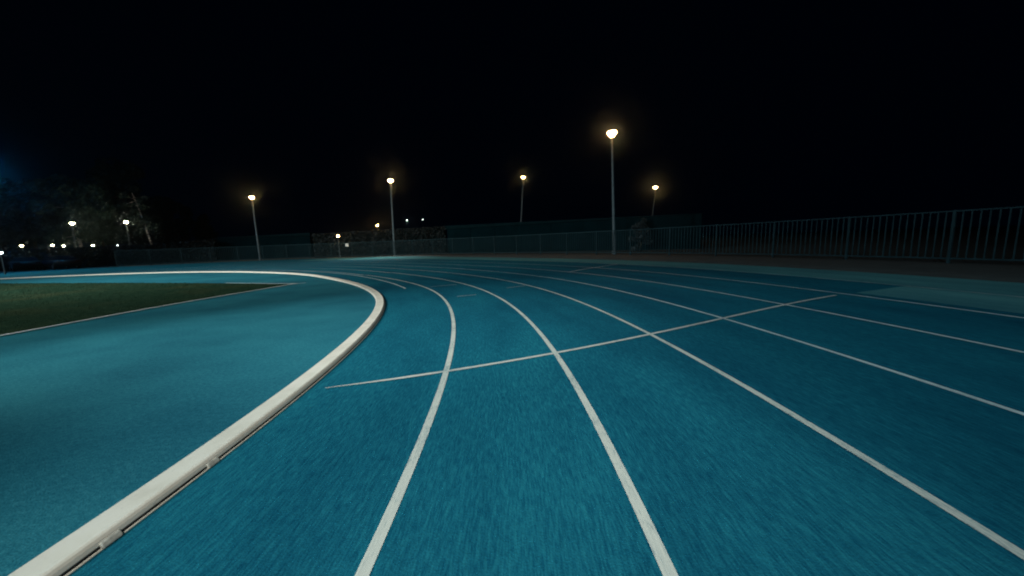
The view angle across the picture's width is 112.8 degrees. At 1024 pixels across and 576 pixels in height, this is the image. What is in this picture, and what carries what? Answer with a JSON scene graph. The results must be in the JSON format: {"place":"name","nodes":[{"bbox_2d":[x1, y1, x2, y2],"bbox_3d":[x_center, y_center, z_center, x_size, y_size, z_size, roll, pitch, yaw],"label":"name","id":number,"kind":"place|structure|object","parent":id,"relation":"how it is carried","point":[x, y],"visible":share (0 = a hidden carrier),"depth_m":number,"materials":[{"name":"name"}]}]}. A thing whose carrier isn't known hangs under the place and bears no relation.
{"place":"outdoors","nodes":[
{"label":"outdoors","id":0,"kind":"place"},
{"bbox_2d":[214,233,324,259],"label":"shed","id":1,"kind":"structure","parent":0,"point":[282,240],"depth_m":47.32,"materials":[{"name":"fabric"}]},
{"bbox_2d":[274,243,283,257],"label":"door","id":2,"kind":"structure","parent":1,"relation":"in","point":[279,247],"depth_m":47.56,"materials":[{"name":"metal"}]},
{"bbox_2d":[0,258,1023,575],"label":"running track","id":3,"kind":"structure","parent":0,"point":[514,472],"depth_m":2.11,"materials":[{"name":"rubber"}]},
{"bbox_2d":[0,252,5,273],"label":"lamp","id":4,"kind":"object","parent":3,"relation":"on","point":[2,263],"visible":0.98,"depth_m":27.74,"materials":[{"name":"metal"}]},
{"bbox_2d":[106,270,455,575],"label":"lane line","id":5,"kind":"object","parent":3,"relation":"on","point":[365,567],"visible":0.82,"depth_m":1.84,"materials":[{"name":"white paint"}]},
{"bbox_2d":[170,270,405,288],"bbox_3d":[-12.488,-0.746,17.652,24.543,0.001,2.962,3,9,33],"label":"lane line","id":6,"kind":"object","parent":3,"relation":"on","point":[347,274],"visible":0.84,"depth_m":13.55,"materials":[{"name":"paint"}]},
{"bbox_2d":[110,268,677,575],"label":"lane line","id":7,"kind":"object","parent":3,"relation":"on","point":[664,561],"visible":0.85,"depth_m":1.78,"materials":[{"name":"white paint"}]},
{"bbox_2d":[138,266,1023,559],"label":"lane line","id":8,"kind":"object","parent":3,"relation":"on","point":[1000,540],"visible":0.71,"depth_m":1.82,"materials":[{"name":"white paint"}]},
{"bbox_2d":[326,295,835,387],"bbox_3d":[2.290,0.525,4.670,8.594,0.001,0.248,-6,9,-24],"label":"start line","id":9,"kind":"object","parent":3,"relation":"on","point":[574,348],"visible":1,"depth_m":3.82,"materials":[{"name":"white paint"}]},
{"bbox_2d":[167,264,1023,414],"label":"lane line","id":10,"kind":"object","parent":3,"relation":"on","point":[973,397],"visible":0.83,"depth_m":3.21,"materials":[{"name":"paint"}]},
{"bbox_2d":[196,262,1023,352],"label":"lane line","id":11,"kind":"object","parent":3,"relation":"on","point":[809,309],"visible":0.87,"depth_m":4.81,"materials":[{"name":"paint"}]},
{"bbox_2d":[254,261,1023,317],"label":"lane line","id":12,"kind":"object","parent":3,"relation":"on","point":[817,290],"visible":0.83,"depth_m":6.37,"materials":[{"name":"paint"}]},
{"bbox_2d":[259,259,1018,296],"bbox_3d":[-3.430,-0.437,13.090,16.933,0.001,62.070,-8,10,-35],"label":"lane line","id":13,"kind":"object","parent":3,"relation":"on","point":[801,276],"visible":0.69,"depth_m":8.26,"materials":[{"name":"paint"}]},
{"bbox_2d":[304,256,1023,296],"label":"track border","id":14,"kind":"object","parent":3,"relation":"on","point":[996,287],"visible":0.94,"depth_m":9.43,"materials":[{"name":"rubber"}]},
{"bbox_2d":[857,286,1023,313],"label":"track patch","id":15,"kind":"object","parent":3,"relation":"on","point":[995,302],"visible":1,"depth_m":5.86,"materials":[{"name":"rubber"}]},
{"bbox_2d":[0,225,1023,278],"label":"ground","id":16,"kind":"structure","parent":0,"point":[1019,253],"depth_m":28.17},
{"bbox_2d":[0,176,36,250],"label":"tree","id":17,"kind":"object","parent":16,"relation":"on","point":[5,241],"visible":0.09,"depth_m":48.60,"materials":[{"name":"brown plant"}]},
{"bbox_2d":[8,256,42,270],"bbox_3d":[-50.773,-2.537,35.496,4.290,1.430,1.820,3,9,31],"label":"parked car","id":18,"kind":"object","parent":16,"relation":"on","point":[14,263],"visible":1,"depth_m":34.63,"materials":[{"name":"grey paint"}]},
{"bbox_2d":[0,178,67,248],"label":"tree","id":19,"kind":"object","parent":16,"relation":"on","point":[18,197],"visible":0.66,"depth_m":46.83,"materials":[{"name":"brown plant"}]},
{"bbox_2d":[42,255,81,269],"bbox_3d":[-47.875,-2.721,36.068,4.290,1.430,1.820,1,9,22],"label":"parked car","id":20,"kind":"object","parent":16,"relation":"on","point":[55,262],"visible":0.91,"depth_m":35.33,"materials":[{"name":"paint"}]},
{"bbox_2d":[27,173,116,246],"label":"tree","id":21,"kind":"object","parent":16,"relation":"on","point":[65,193],"visible":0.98,"depth_m":48.31,"materials":[{"name":"green plant"}]},
{"bbox_2d":[70,223,75,246],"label":"lamp post","id":22,"kind":"object","parent":16,"relation":"on","point":[73,235],"visible":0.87,"depth_m":43.94,"materials":[{"name":"metal"}]},
{"bbox_2d":[62,176,130,246],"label":"tree","id":23,"kind":"object","parent":16,"relation":"on","point":[119,234],"visible":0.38,"depth_m":53.29,"materials":[{"name":"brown plant"}]},
{"bbox_2d":[0,239,219,270],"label":"hedge","id":24,"kind":"object","parent":16,"relation":"on","point":[91,256],"visible":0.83,"depth_m":40.88,"materials":[{"name":"green plant"}]},
{"bbox_2d":[84,156,168,245],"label":"tree","id":25,"kind":"object","parent":16,"relation":"on","point":[117,176],"visible":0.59,"depth_m":57.06,"materials":[{"name":"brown plant"}]},
{"bbox_2d":[124,221,130,244],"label":"lamp post","id":26,"kind":"object","parent":16,"relation":"on","point":[125,222],"visible":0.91,"depth_m":48.81,"materials":[{"name":"metal"}]},
{"bbox_2d":[117,184,164,243],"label":"birch tree","id":27,"kind":"object","parent":16,"relation":"on","point":[140,219],"visible":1,"depth_m":52.54,"materials":[{"name":"green plant"}]},
{"bbox_2d":[0,272,375,575],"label":"infield","id":28,"kind":"object","parent":16,"relation":"on","point":[99,416],"visible":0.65,"depth_m":3.35,"materials":[{"name":"rubber"}]},
{"bbox_2d":[0,282,287,334],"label":"grass","id":29,"kind":"structure","parent":28,"relation":"on","point":[25,306],"depth_m":9.98,"materials":[{"name":"green plant"}]},
{"bbox_2d":[0,283,298,335],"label":"grass edge line","id":30,"kind":"object","parent":28,"relation":"on","point":[120,313],"visible":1,"depth_m":7.04,"materials":[{"name":"paint"}]},
{"bbox_2d":[0,271,384,575],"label":"track kerb","id":31,"kind":"structure","parent":28,"relation":"on","point":[68,555],"depth_m":1.86,"materials":[{"name":"paint"}]},
{"bbox_2d":[259,283,296,283],"bbox_3d":[-9.394,-0.174,12.638,3.694,0.001,0.150,1,8,18],"label":"grass edge line","id":32,"kind":"object","parent":28,"relation":"on","point":[278,283],"visible":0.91,"depth_m":12.31,"materials":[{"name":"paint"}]},
{"bbox_2d":[249,197,261,259],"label":"lamp post","id":33,"kind":"object","parent":16,"relation":"on","point":[257,239],"visible":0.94,"depth_m":40.59,"materials":[{"name":"metal"}]},
{"bbox_2d":[311,226,446,257],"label":"hedge","id":34,"kind":"object","parent":16,"relation":"on","point":[423,234],"visible":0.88,"depth_m":44.84,"materials":[{"name":"green plant"}]},
{"bbox_2d":[388,179,395,255],"bbox_3d":[-13.379,-7.852,38.333,0.639,8.459,0.569,-2,8,0],"label":"lamp post","id":35,"kind":"object","parent":16,"relation":"on","point":[390,180],"visible":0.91,"depth_m":38.25,"materials":[{"name":"metal"}]},
{"bbox_2d":[520,177,524,221],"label":"lamp post","id":36,"kind":"object","parent":16,"relation":"on","point":[522,199],"visible":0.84,"depth_m":46.72,"materials":[{"name":"metal"}]},
{"bbox_2d":[124,254,1023,282],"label":"earth strip","id":37,"kind":"object","parent":16,"relation":"on","point":[997,272],"visible":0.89,"depth_m":11.87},
{"bbox_2d":[114,206,1023,266],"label":"metal railing","id":38,"kind":"object","parent":37,"relation":"on","point":[950,244],"visible":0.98,"depth_m":16.98,"materials":[{"name":"metal"}]},
{"bbox_2d":[607,130,616,253],"bbox_3d":[6.980,-6.547,23.750,0.659,8.438,0.607,-2,8,0],"label":"lamp post","id":39,"kind":"object","parent":16,"relation":"on","point":[611,133],"visible":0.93,"depth_m":23.66,"materials":[{"name":"metal"}]},
{"bbox_2d":[628,218,652,250],"bbox_3d":[11.454,-4.738,30.625,2.023,3.123,2.214,-2,8,0],"label":"shrub","id":40,"kind":"object","parent":16,"relation":"on","point":[642,224],"visible":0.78,"depth_m":30.29,"materials":[{"name":"green plant"}]},
{"bbox_2d":[652,187,656,215],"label":"lamp post","id":41,"kind":"object","parent":16,"relation":"on","point":[653,201],"visible":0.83,"depth_m":55.93,"materials":[{"name":"metal"}]},
{"bbox_2d":[0,0,1023,250],"label":"sky","id":42,"kind":"structure","parent":0,"point":[736,111],"materials":[{"name":"black"}]},
{"bbox_2d":[445,213,702,252],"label":"building","id":43,"kind":"structure","parent":0,"point":[547,228],"depth_m":34.83,"materials":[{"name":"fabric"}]}
]}

